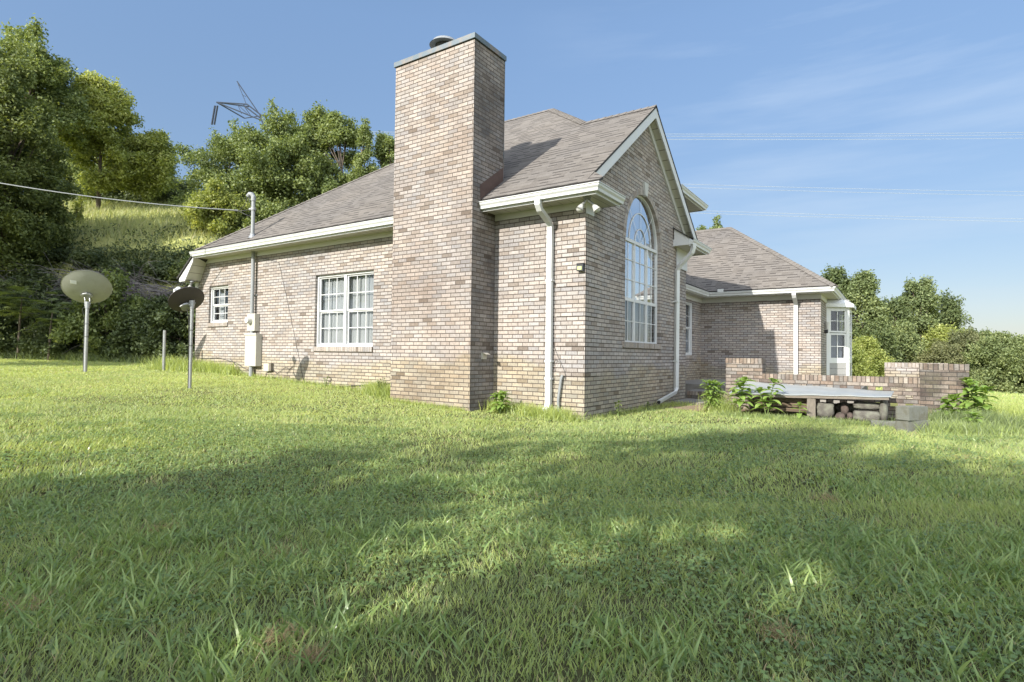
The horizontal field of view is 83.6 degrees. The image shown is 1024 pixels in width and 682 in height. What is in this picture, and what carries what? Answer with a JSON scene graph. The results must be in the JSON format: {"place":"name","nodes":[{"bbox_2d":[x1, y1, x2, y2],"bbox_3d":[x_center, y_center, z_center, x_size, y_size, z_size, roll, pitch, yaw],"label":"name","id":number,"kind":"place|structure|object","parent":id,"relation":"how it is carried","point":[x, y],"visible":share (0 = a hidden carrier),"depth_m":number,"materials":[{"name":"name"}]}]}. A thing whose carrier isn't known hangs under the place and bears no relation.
{"place":"outdoors","nodes":[
{"label":"outdoors","id":0,"kind":"place"},
{"bbox_2d":[0,205,1023,681],"bbox_3d":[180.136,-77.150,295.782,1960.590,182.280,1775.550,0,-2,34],"label":"ground","id":1,"kind":"structure","parent":0,"point":[390,675],"depth_m":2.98,"materials":[{"name":"plant"}]},
{"bbox_2d":[0,288,35,328],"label":"bush","id":2,"kind":"object","parent":1,"relation":"on","point":[15,295],"visible":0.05,"depth_m":17.58,"materials":[{"name":"green plant"}]},
{"bbox_2d":[0,263,59,306],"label":"bush","id":3,"kind":"object","parent":1,"relation":"on","point":[38,276],"visible":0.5,"depth_m":18.62,"materials":[{"name":"green plant"}]},
{"bbox_2d":[0,279,60,357],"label":"mimosa sapling","id":4,"kind":"object","parent":1,"relation":"on","point":[21,289],"visible":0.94,"depth_m":16.51,"materials":[{"name":"green plant"}]},
{"bbox_2d":[0,293,64,355],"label":"bush","id":5,"kind":"object","parent":1,"relation":"on","point":[7,338],"visible":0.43,"depth_m":17.12,"materials":[{"name":"green plant"}]},
{"bbox_2d":[4,298,74,359],"bbox_3d":[-13.383,-0.238,16.403,2.112,2.005,2.033,1,-2,-28],"label":"mimosa sapling","id":6,"kind":"object","parent":1,"relation":"on","point":[50,323],"visible":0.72,"depth_m":16.32,"materials":[{"name":"green plant"}]},
{"bbox_2d":[0,40,80,221],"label":"cedar tree","id":7,"kind":"object","parent":1,"relation":"on","point":[3,54],"visible":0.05,"depth_m":21.33,"materials":[{"name":"green plant"}]},
{"bbox_2d":[0,54,88,281],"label":"cedar tree","id":8,"kind":"object","parent":1,"relation":"on","point":[20,230],"visible":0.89,"depth_m":19.30,"materials":[{"name":"green plant"}]},
{"bbox_2d":[22,244,75,263],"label":"bush","id":9,"kind":"object","parent":1,"relation":"on","point":[60,254],"visible":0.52,"depth_m":20.32,"materials":[{"name":"green plant"}]},
{"bbox_2d":[11,314,88,359],"bbox_3d":[-13.624,0.070,17.249,1.832,1.737,2.266,0,-1,12],"label":"bush","id":10,"kind":"object","parent":1,"relation":"on","point":[41,346],"visible":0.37,"depth_m":16.61,"materials":[{"name":"green plant"}]},
{"bbox_2d":[0,13,100,147],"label":"broadleaf tree","id":11,"kind":"object","parent":1,"relation":"on","point":[55,76],"visible":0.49,"depth_m":26.98,"materials":[{"name":"green plant"}]},
{"bbox_2d":[33,128,111,185],"bbox_3d":[-27.881,-11.425,36.140,7.026,6.199,6.598,0,-2,34],"label":"broadleaf tree","id":12,"kind":"object","parent":1,"relation":"on","point":[73,178],"visible":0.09,"depth_m":34.78,"materials":[{"name":"green plant"}]},
{"bbox_2d":[43,287,104,317],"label":"bush","id":13,"kind":"object","parent":1,"relation":"on","point":[58,296],"visible":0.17,"depth_m":18.12,"materials":[{"name":"green plant"}]},
{"bbox_2d":[71,201,79,222],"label":"mullein stalk","id":14,"kind":"object","parent":1,"relation":"on","point":[76,209],"visible":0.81,"depth_m":24.96,"materials":[{"name":"green plant"}]},
{"bbox_2d":[76,196,86,222],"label":"mullein stalk","id":15,"kind":"object","parent":1,"relation":"on","point":[81,207],"visible":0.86,"depth_m":24.99,"materials":[{"name":"green plant"}]},
{"bbox_2d":[59,179,103,201],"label":"shrub","id":16,"kind":"object","parent":1,"relation":"on","point":[76,196],"visible":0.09,"depth_m":34.56,"materials":[{"name":"green plant"}]},
{"bbox_2d":[0,249,171,335],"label":"brush pile","id":17,"kind":"object","parent":1,"relation":"on","point":[60,279],"visible":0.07,"depth_m":18.79,"materials":[{"name":"plant"}]},
{"bbox_2d":[60,270,112,372],"bbox_3d":[-9.991,-0.361,13.419,0.754,2.535,0.944,0,-2,34],"label":"satellite dish","id":18,"kind":"object","parent":1,"relation":"on","point":[87,288],"visible":0.98,"depth_m":13.38,"materials":[{"name":"metal"}]},
{"bbox_2d":[65,249,108,269],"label":"bush","id":19,"kind":"object","parent":1,"relation":"on","point":[89,257],"visible":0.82,"depth_m":20.16,"materials":[{"name":"green plant"}]},
{"bbox_2d":[46,267,149,360],"bbox_3d":[-12.047,-0.605,17.115,2.464,3.197,2.287,1,-1,-21],"label":"bush","id":20,"kind":"object","parent":1,"relation":"on","point":[72,326],"visible":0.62,"depth_m":16.62,"materials":[{"name":"green plant"}]},
{"bbox_2d":[55,68,144,207],"bbox_3d":[-21.570,-10.361,30.269,4.255,7.809,5.399,1,-1,-14],"label":"broadleaf tree","id":21,"kind":"object","parent":1,"relation":"on","point":[111,104],"visible":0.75,"depth_m":29.54,"materials":[{"name":"green plant"}]},
{"bbox_2d":[25,261,186,352],"bbox_3d":[-11.635,-0.865,18.143,7.402,3.624,3.408,1,-1,-3],"label":"brush pile","id":22,"kind":"object","parent":1,"relation":"on","point":[155,289],"visible":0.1,"depth_m":18.80,"materials":[{"name":"plant"}]},
{"bbox_2d":[0,220,222,355],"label":"bank undergrowth","id":23,"kind":"object","parent":1,"relation":"on","point":[174,256],"visible":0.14,"depth_m":20.95,"materials":[{"name":"green plant"}]},
{"bbox_2d":[95,187,141,203],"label":"shrub","id":24,"kind":"object","parent":1,"relation":"on","point":[119,194],"visible":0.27,"depth_m":33.74,"materials":[{"name":"green plant"}]},
{"bbox_2d":[97,304,146,360],"bbox_3d":[-11.391,-0.056,17.013,1.563,2.139,1.519,0,-2,34],"label":"bush","id":25,"kind":"object","parent":1,"relation":"on","point":[120,334],"visible":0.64,"depth_m":16.58,"materials":[{"name":"green plant"}]},
{"bbox_2d":[94,257,152,283],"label":"bush","id":26,"kind":"object","parent":1,"relation":"on","point":[128,266],"visible":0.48,"depth_m":19.71,"materials":[{"name":"green plant"}]},
{"bbox_2d":[20,197,228,284],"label":"meadow grass","id":27,"kind":"structure","parent":1,"relation":"on","point":[134,210],"depth_m":24.37,"materials":[{"name":"plant"}]},
{"bbox_2d":[106,128,181,207],"bbox_3d":[-19.790,-9.237,30.970,4.278,4.958,3.628,0,-2,34],"label":"broadleaf tree","id":28,"kind":"object","parent":1,"relation":"on","point":[152,170],"visible":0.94,"depth_m":30.49,"materials":[{"name":"green plant"}]},
{"bbox_2d":[123,294,184,361],"bbox_3d":[-10.563,-0.188,16.962,1.528,2.464,1.605,0,-2,34],"label":"bush","id":29,"kind":"object","parent":1,"relation":"on","point":[144,344],"visible":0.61,"depth_m":16.63,"materials":[{"name":"green plant"}]},
{"bbox_2d":[140,257,183,282],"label":"bush","id":30,"kind":"object","parent":1,"relation":"on","point":[158,265],"visible":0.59,"depth_m":19.68,"materials":[{"name":"green plant"}]},
{"bbox_2d":[125,177,198,204],"bbox_3d":[-20.901,-9.039,34.842,4.102,2.913,3.807,1,-1,8],"label":"shrub","id":31,"kind":"object","parent":1,"relation":"on","point":[167,195],"visible":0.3,"depth_m":34.15,"materials":[{"name":"green plant"}]},
{"bbox_2d":[162,330,165,370],"bbox_3d":[-8.815,0.288,14.504,0.068,1.120,0.068,0,-2,34],"label":"metal post","id":32,"kind":"object","parent":1,"relation":"on","point":[164,350],"visible":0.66,"depth_m":14.48,"materials":[{"name":"metal"}]},
{"bbox_2d":[143,290,194,360],"bbox_3d":[-10.065,-0.217,17.046,1.772,2.588,1.624,0,-2,34],"label":"bush","id":33,"kind":"object","parent":1,"relation":"on","point":[166,320],"visible":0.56,"depth_m":16.65,"materials":[{"name":"green plant"}]},
{"bbox_2d":[160,250,191,284],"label":"bush","id":34,"kind":"object","parent":1,"relation":"on","point":[175,272],"visible":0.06,"depth_m":19.76,"materials":[{"name":"green plant"}]},
{"bbox_2d":[170,283,195,360],"bbox_3d":[-9.488,-0.420,17.148,1.560,3.079,1.489,0,-2,34],"label":"bush","id":35,"kind":"object","parent":1,"relation":"on","point":[194,321],"visible":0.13,"depth_m":16.81,"materials":[{"name":"green plant"}]},
{"bbox_2d":[168,287,203,388],"bbox_3d":[-6.305,0.014,11.001,0.590,2.162,0.574,1,-1,-3],"label":"satellite dish","id":36,"kind":"object","parent":1,"relation":"on","point":[184,299],"visible":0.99,"depth_m":10.98,"materials":[{"name":"metal"}]},
{"bbox_2d":[178,178,250,236],"bbox_3d":[-11.811,-5.075,22.588,2.424,2.625,2.612,0,-2,34],"label":"shrub","id":37,"kind":"object","parent":1,"relation":"on","point":[212,195],"visible":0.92,"depth_m":22.29,"materials":[{"name":"green plant"}]},
{"bbox_2d":[164,123,284,209],"bbox_3d":[-13.249,-7.556,27.057,5.159,5.069,4.964,0,-2,34],"label":"cedar tree","id":38,"kind":"object","parent":1,"relation":"on","point":[221,152],"visible":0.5,"depth_m":26.04,"materials":[{"name":"green plant"}]},
{"bbox_2d":[211,81,267,124],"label":"transmission tower","id":39,"kind":"structure","parent":1,"relation":"on","point":[225,106],"depth_m":91.94,"materials":[{"name":"metal"}]},
{"bbox_2d":[231,197,283,230],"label":"shrub","id":40,"kind":"object","parent":1,"relation":"on","point":[265,209],"visible":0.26,"depth_m":23.21,"materials":[{"name":"green plant"}]},
{"bbox_2d":[223,97,335,216],"bbox_3d":[-10.474,-7.538,26.250,4.708,6.971,5.455,1,-1,-22],"label":"broadleaf tree","id":41,"kind":"object","parent":1,"relation":"on","point":[278,177],"visible":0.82,"depth_m":25.06,"materials":[{"name":"green plant"}]},
{"bbox_2d":[297,99,337,177],"bbox_3d":[-9.320,-7.557,27.244,2.519,7.532,2.437,0,-2,34],"label":"broadleaf tree","id":42,"kind":"object","parent":1,"relation":"on","point":[311,116],"visible":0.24,"depth_m":26.82,"materials":[{"name":"green plant"}]},
{"bbox_2d":[304,110,365,196],"bbox_3d":[-7.759,-6.994,26.482,3.644,7.541,3.315,0,-2,34],"label":"broadleaf tree","id":43,"kind":"object","parent":1,"relation":"on","point":[344,135],"visible":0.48,"depth_m":26.19,"materials":[{"name":"green plant"}]},
{"bbox_2d":[344,116,380,182],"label":"cedar tree","id":44,"kind":"object","parent":1,"relation":"on","point":[359,170],"visible":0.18,"depth_m":26.01,"materials":[{"name":"green plant"}]},
{"bbox_2d":[372,130,394,168],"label":"broadleaf tree","id":45,"kind":"object","parent":1,"relation":"on","point":[384,146],"visible":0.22,"depth_m":26.81,"materials":[{"name":"green plant"}]},
{"bbox_2d":[488,390,510,413],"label":"pokeweed","id":46,"kind":"object","parent":1,"relation":"on","point":[501,405],"visible":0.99,"depth_m":9.24,"materials":[{"name":"green plant"}]},
{"bbox_2d":[0,453,1011,666],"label":"dead thatch","id":47,"kind":"object","parent":1,"relation":"on","point":[308,650],"visible":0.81,"depth_m":2.28,"materials":[{"name":"brown plant"}]},
{"bbox_2d":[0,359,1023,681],"bbox_3d":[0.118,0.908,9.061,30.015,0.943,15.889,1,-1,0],"label":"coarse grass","id":48,"kind":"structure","parent":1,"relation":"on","point":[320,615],"depth_m":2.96,"materials":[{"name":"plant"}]},
{"bbox_2d":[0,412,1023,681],"bbox_3d":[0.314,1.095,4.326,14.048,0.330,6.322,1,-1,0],"label":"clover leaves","id":49,"kind":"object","parent":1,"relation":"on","point":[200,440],"visible":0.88,"depth_m":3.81,"materials":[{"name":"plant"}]},
{"bbox_2d":[0,396,1023,681],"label":"plantain leaves","id":50,"kind":"object","parent":1,"relation":"on","point":[544,584],"visible":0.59,"depth_m":3.64,"materials":[{"name":"plant"}]},
{"bbox_2d":[177,32,855,420],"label":"brick house","id":51,"kind":"structure","parent":1,"relation":"on","point":[471,248],"depth_m":10.61,"materials":[{"name":"brick"}]},
{"bbox_2d":[0,183,250,215],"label":"service cable","id":52,"kind":"object","parent":51,"relation":"attached to","point":[134,201],"visible":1,"depth_m":13.15,"materials":[{"name":"rubber"}]},
{"bbox_2d":[207,285,227,326],"bbox_3d":[-7.421,-0.944,15.080,1.510,1.555,0.707,0,-2,34],"label":"window","id":53,"kind":"structure","parent":51,"relation":"in","point":[214,323],"depth_m":15.04,"materials":[{"name":"white glass"}]},
{"bbox_2d":[313,270,373,351],"bbox_3d":[-3.528,-0.611,12.172,1.875,1.668,0.235,0,-2,34],"label":"window","id":54,"kind":"structure","parent":51,"relation":"in","point":[345,321],"depth_m":12.19,"materials":[{"name":"white glass"}]},
{"bbox_2d":[622,195,661,348],"bbox_3d":[2.418,-1.332,11.059,0.307,2.945,1.950,0,-2,34],"label":"arched window","id":55,"kind":"structure","parent":51,"relation":"in","point":[641,252],"depth_m":11.15,"materials":[{"name":"clear glass"}]},
{"bbox_2d":[686,302,693,358],"bbox_3d":[4.947,-0.314,16.418,0.220,1.643,1.220,0,-2,34],"label":"window","id":56,"kind":"structure","parent":51,"relation":"in","point":[689,355],"depth_m":16.86,"materials":[{"name":"white glass"}]},
{"bbox_2d":[826,299,855,375],"bbox_3d":[10.156,0.219,17.929,1.013,3.300,2.420,0,-2,34],"label":"bay window","id":57,"kind":"structure","parent":51,"relation":"in","point":[838,343],"depth_m":17.21,"materials":[{"name":"grey"}]},
{"bbox_2d":[613,400,623,416],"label":"wall weed","id":58,"kind":"object","parent":1,"relation":"on","point":[617,411],"depth_m":9.58,"materials":[{"name":"green plant"}]},
{"bbox_2d":[673,398,725,404],"bbox_3d":[4.241,1.581,12.354,1.270,0.560,1.150,0,-2,34],"label":"brick step","id":59,"kind":"object","parent":1,"relation":"on","point":[698,401],"visible":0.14,"depth_m":12.27,"materials":[{"name":"brick"}]},
{"bbox_2d":[687,389,725,399],"bbox_3d":[4.765,1.519,13.143,1.280,0.735,0.700,0,-2,34],"label":"brick step","id":60,"kind":"object","parent":1,"relation":"on","point":[693,394],"visible":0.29,"depth_m":13.12,"materials":[{"name":"brick"}]},
{"bbox_2d":[665,405,752,411],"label":"bare soil","id":61,"kind":"structure","parent":1,"relation":"on","point":[697,407],"depth_m":11.24,"materials":[{"name":"brown soil"}]},
{"bbox_2d":[698,379,727,408],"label":"pokeweed","id":62,"kind":"object","parent":61,"relation":"on","point":[718,393],"visible":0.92,"depth_m":10.41,"materials":[{"name":"green plant"}]},
{"bbox_2d":[707,215,724,228],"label":"broadleaf tree","id":63,"kind":"object","parent":1,"relation":"on","point":[717,224],"visible":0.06,"depth_m":37.95,"materials":[{"name":"green plant"}]},
{"bbox_2d":[728,376,755,412],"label":"pokeweed","id":64,"kind":"object","parent":1,"relation":"on","point":[739,384],"visible":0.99,"depth_m":9.85,"materials":[{"name":"green plant"}]},
{"bbox_2d":[750,378,785,413],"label":"pokeweed","id":65,"kind":"object","parent":1,"relation":"on","point":[760,389],"visible":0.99,"depth_m":9.56,"materials":[{"name":"green plant"}]},
{"bbox_2d":[685,379,867,402],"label":"patio","id":66,"kind":"structure","parent":1,"relation":"on","point":[692,384],"depth_m":13.90,"materials":[{"name":"concrete"}]},
{"bbox_2d":[763,406,806,412],"bbox_3d":[4.769,1.176,9.886,0.773,0.074,0.253,0,-2,33],"label":"plank","id":67,"kind":"object","parent":1,"relation":"on","point":[787,409],"visible":0.45,"depth_m":9.82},
{"bbox_2d":[756,400,806,407],"bbox_3d":[4.709,1.091,9.924,0.872,0.073,0.264,0,-2,36],"label":"plank","id":68,"kind":"object","parent":67,"relation":"on","point":[787,404],"visible":0.5,"depth_m":9.81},
{"bbox_2d":[758,397,806,402],"bbox_3d":[4.732,1.005,9.904,0.853,0.073,0.272,0,-2,33],"label":"plank","id":69,"kind":"object","parent":68,"relation":"on","point":[790,399],"visible":0.45,"depth_m":9.76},
{"bbox_2d":[791,402,806,417],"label":"pokeweed","id":70,"kind":"object","parent":1,"relation":"on","point":[799,414],"visible":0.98,"depth_m":9.29,"materials":[{"name":"green plant"}]},
{"bbox_2d":[807,398,815,417],"bbox_3d":[4.955,1.143,9.475,0.135,0.443,0.090,0,-2,32],"label":"wooden post","id":71,"kind":"object","parent":1,"relation":"on","point":[811,406],"visible":0.63,"depth_m":9.44,"materials":[{"name":"brown wood"}]},
{"bbox_2d":[729,381,893,399],"bbox_3d":[5.154,0.871,9.909,2.424,0.235,1.070,0,-2,34],"label":"cover sheet","id":72,"kind":"object","parent":71,"relation":"on","point":[798,391],"visible":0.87,"depth_m":9.68,"materials":[{"name":"white plastic"}]},
{"bbox_2d":[816,402,834,417],"bbox_3d":[5.221,1.146,9.524,0.254,0.260,0.313,0,-2,34],"label":"stone block","id":73,"kind":"object","parent":1,"relation":"on","point":[826,409],"depth_m":9.41,"materials":[{"name":"stone"}]},
{"bbox_2d":[835,413,844,419],"bbox_3d":[5.352,1.235,9.337,0.155,0.123,0.200,0,-2,34],"label":"cobble","id":74,"kind":"object","parent":1,"relation":"on","point":[841,415],"visible":0.81,"depth_m":9.27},
{"bbox_2d":[841,403,848,415],"bbox_3d":[5.472,1.129,9.404,0.121,0.214,0.188,0,-2,34],"label":"cobble","id":75,"kind":"object","parent":74,"relation":"on","point":[844,408],"visible":0.9,"depth_m":9.34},
{"bbox_2d":[820,263,862,343],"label":"broadleaf tree","id":76,"kind":"object","parent":1,"relation":"on","point":[836,275],"visible":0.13,"depth_m":57.33,"materials":[{"name":"green plant"}]},
{"bbox_2d":[726,358,968,418],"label":"patio wall","id":77,"kind":"structure","parent":1,"relation":"on","point":[929,385],"depth_m":10.01,"materials":[{"name":"brick"}]},
{"bbox_2d":[852,340,878,376],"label":"bush","id":78,"kind":"object","parent":1,"relation":"on","point":[857,357],"visible":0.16,"depth_m":33.27,"materials":[{"name":"green plant"}]},
{"bbox_2d":[853,410,879,420],"bbox_3d":[5.677,1.196,9.167,0.385,0.169,0.312,0,-2,34],"label":"stone block","id":79,"kind":"object","parent":1,"relation":"on","point":[860,415],"depth_m":9.06,"materials":[{"name":"stone"}]},
{"bbox_2d":[853,401,879,409],"bbox_3d":[5.723,1.042,9.238,0.382,0.112,0.306,0,-2,34],"label":"stone block","id":80,"kind":"object","parent":79,"relation":"on","point":[866,405],"depth_m":9.13,"materials":[{"name":"stone"}]},
{"bbox_2d":[840,269,903,345],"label":"broadleaf tree","id":81,"kind":"object","parent":1,"relation":"on","point":[860,294],"visible":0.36,"depth_m":55.28,"materials":[{"name":"green plant"}]},
{"bbox_2d":[852,335,894,376],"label":"bush","id":82,"kind":"object","parent":1,"relation":"on","point":[877,357],"visible":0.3,"depth_m":35.17,"materials":[{"name":"green plant"}]},
{"bbox_2d":[858,315,906,376],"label":"broadleaf tree","id":83,"kind":"object","parent":1,"relation":"on","point":[884,336],"visible":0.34,"depth_m":53.15,"materials":[{"name":"green plant"}]},
{"bbox_2d":[870,420,895,428],"bbox_3d":[5.579,1.291,8.544,0.390,0.190,0.200,0,-2,27],"label":"concrete block","id":84,"kind":"object","parent":1,"relation":"on","point":[890,423],"depth_m":8.49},
{"bbox_2d":[879,400,887,420],"bbox_3d":[5.869,1.097,9.042,0.123,0.367,0.225,0,-2,34],"label":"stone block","id":85,"kind":"object","parent":1,"relation":"on","point":[883,408],"visible":0.78,"depth_m":8.96,"materials":[{"name":"stone"}]},
{"bbox_2d":[861,296,924,358],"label":"broadleaf tree","id":86,"kind":"object","parent":1,"relation":"on","point":[899,310],"visible":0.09,"depth_m":65.11,"materials":[{"name":"green plant"}]},
{"bbox_2d":[888,315,929,362],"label":"broadleaf tree","id":87,"kind":"object","parent":1,"relation":"on","point":[907,340],"visible":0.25,"depth_m":59.01,"materials":[{"name":"green plant"}]},
{"bbox_2d":[896,419,929,432],"bbox_3d":[5.623,1.199,8.036,0.390,0.190,0.190,1,-1,-15],"label":"concrete block","id":88,"kind":"object","parent":1,"relation":"on","point":[904,424],"depth_m":7.95,"materials":[{"name":"concrete"}]},
{"bbox_2d":[896,405,927,420],"bbox_3d":[5.606,1.009,8.029,0.390,0.190,0.190,1,-1,-21],"label":"concrete block","id":89,"kind":"object","parent":88,"relation":"on","point":[911,413],"depth_m":7.95,"materials":[{"name":"concrete"}]},
{"bbox_2d":[893,273,964,339],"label":"broadleaf tree","id":90,"kind":"object","parent":1,"relation":"on","point":[923,297],"visible":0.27,"depth_m":66.89,"materials":[{"name":"green plant"}]},
{"bbox_2d":[911,341,969,363],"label":"bush","id":91,"kind":"object","parent":1,"relation":"on","point":[940,353],"visible":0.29,"depth_m":54.33,"materials":[{"name":"green plant"}]},
{"bbox_2d":[921,321,968,357],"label":"bush","id":92,"kind":"object","parent":1,"relation":"on","point":[939,333],"visible":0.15,"depth_m":63.76,"materials":[{"name":"green plant"}]},
{"bbox_2d":[932,394,968,416],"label":"pokeweed","id":93,"kind":"object","parent":1,"relation":"on","point":[953,397],"visible":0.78,"depth_m":8.70,"materials":[{"name":"green plant"}]},
{"bbox_2d":[918,288,985,339],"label":"broadleaf tree","id":94,"kind":"object","parent":1,"relation":"on","point":[952,310],"visible":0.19,"depth_m":71.22,"materials":[{"name":"green plant"}]},
{"bbox_2d":[927,326,985,362],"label":"bush","id":95,"kind":"object","parent":1,"relation":"on","point":[971,335],"visible":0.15,"depth_m":59.09,"materials":[{"name":"green plant"}]},
{"bbox_2d":[959,411,984,423],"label":"pokeweed","id":96,"kind":"object","parent":1,"relation":"on","point":[974,416],"visible":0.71,"depth_m":8.08,"materials":[{"name":"green plant"}]},
{"bbox_2d":[955,377,998,413],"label":"pokeweed","id":97,"kind":"object","parent":1,"relation":"on","point":[977,400],"visible":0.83,"depth_m":8.97,"materials":[{"name":"green plant"}]},
{"bbox_2d":[961,330,1023,393],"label":"bush","id":98,"kind":"object","parent":1,"relation":"on","point":[996,359],"visible":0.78,"depth_m":44.99,"materials":[{"name":"green plant"}]},
{"bbox_2d":[1013,333,1023,356],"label":"round tree","id":99,"kind":"object","parent":1,"relation":"on","point":[1021,338],"visible":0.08,"depth_m":50.06,"materials":[{"name":"green plant"}]},
{"bbox_2d":[0,349,1023,437],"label":"rough grass","id":100,"kind":"structure","parent":0,"point":[996,422],"depth_m":9.38,"materials":[{"name":"plant"}]},
{"bbox_2d":[0,0,1023,337],"label":"sky","id":101,"kind":"structure","parent":0,"point":[875,70],"materials":[{"name":"blue"}]},
{"bbox_2d":[687,187,976,194],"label":"power line","id":102,"kind":"object","parent":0,"point":[830,191],"visible":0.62,"depth_m":132.00,"materials":[{"name":"metal"}]},
{"bbox_2d":[667,138,1001,139],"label":"power line","id":103,"kind":"object","parent":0,"point":[792,139],"visible":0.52,"depth_m":134.50,"materials":[{"name":"metal"}]},
{"bbox_2d":[834,402,857,416],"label":"stone block","id":104,"kind":"structure","parent":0,"point":[837,407],"depth_m":9.58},
{"bbox_2d":[692,184,1023,191],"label":"power line","id":105,"kind":"object","parent":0,"point":[851,188],"visible":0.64,"depth_m":133.33,"materials":[{"name":"metal"}]},
{"bbox_2d":[704,213,1023,221],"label":"power line","id":106,"kind":"object","parent":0,"point":[869,218],"visible":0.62,"depth_m":134.94,"materials":[{"name":"metal"}]},
{"bbox_2d":[724,211,1016,218],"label":"power line","id":107,"kind":"object","parent":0,"point":[869,215],"visible":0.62,"depth_m":134.78,"materials":[{"name":"metal"}]},
{"bbox_2d":[892,132,1022,133],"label":"power line","id":108,"kind":"object","parent":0,"point":[928,133],"visible":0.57,"depth_m":143.37,"materials":[{"name":"metal"}]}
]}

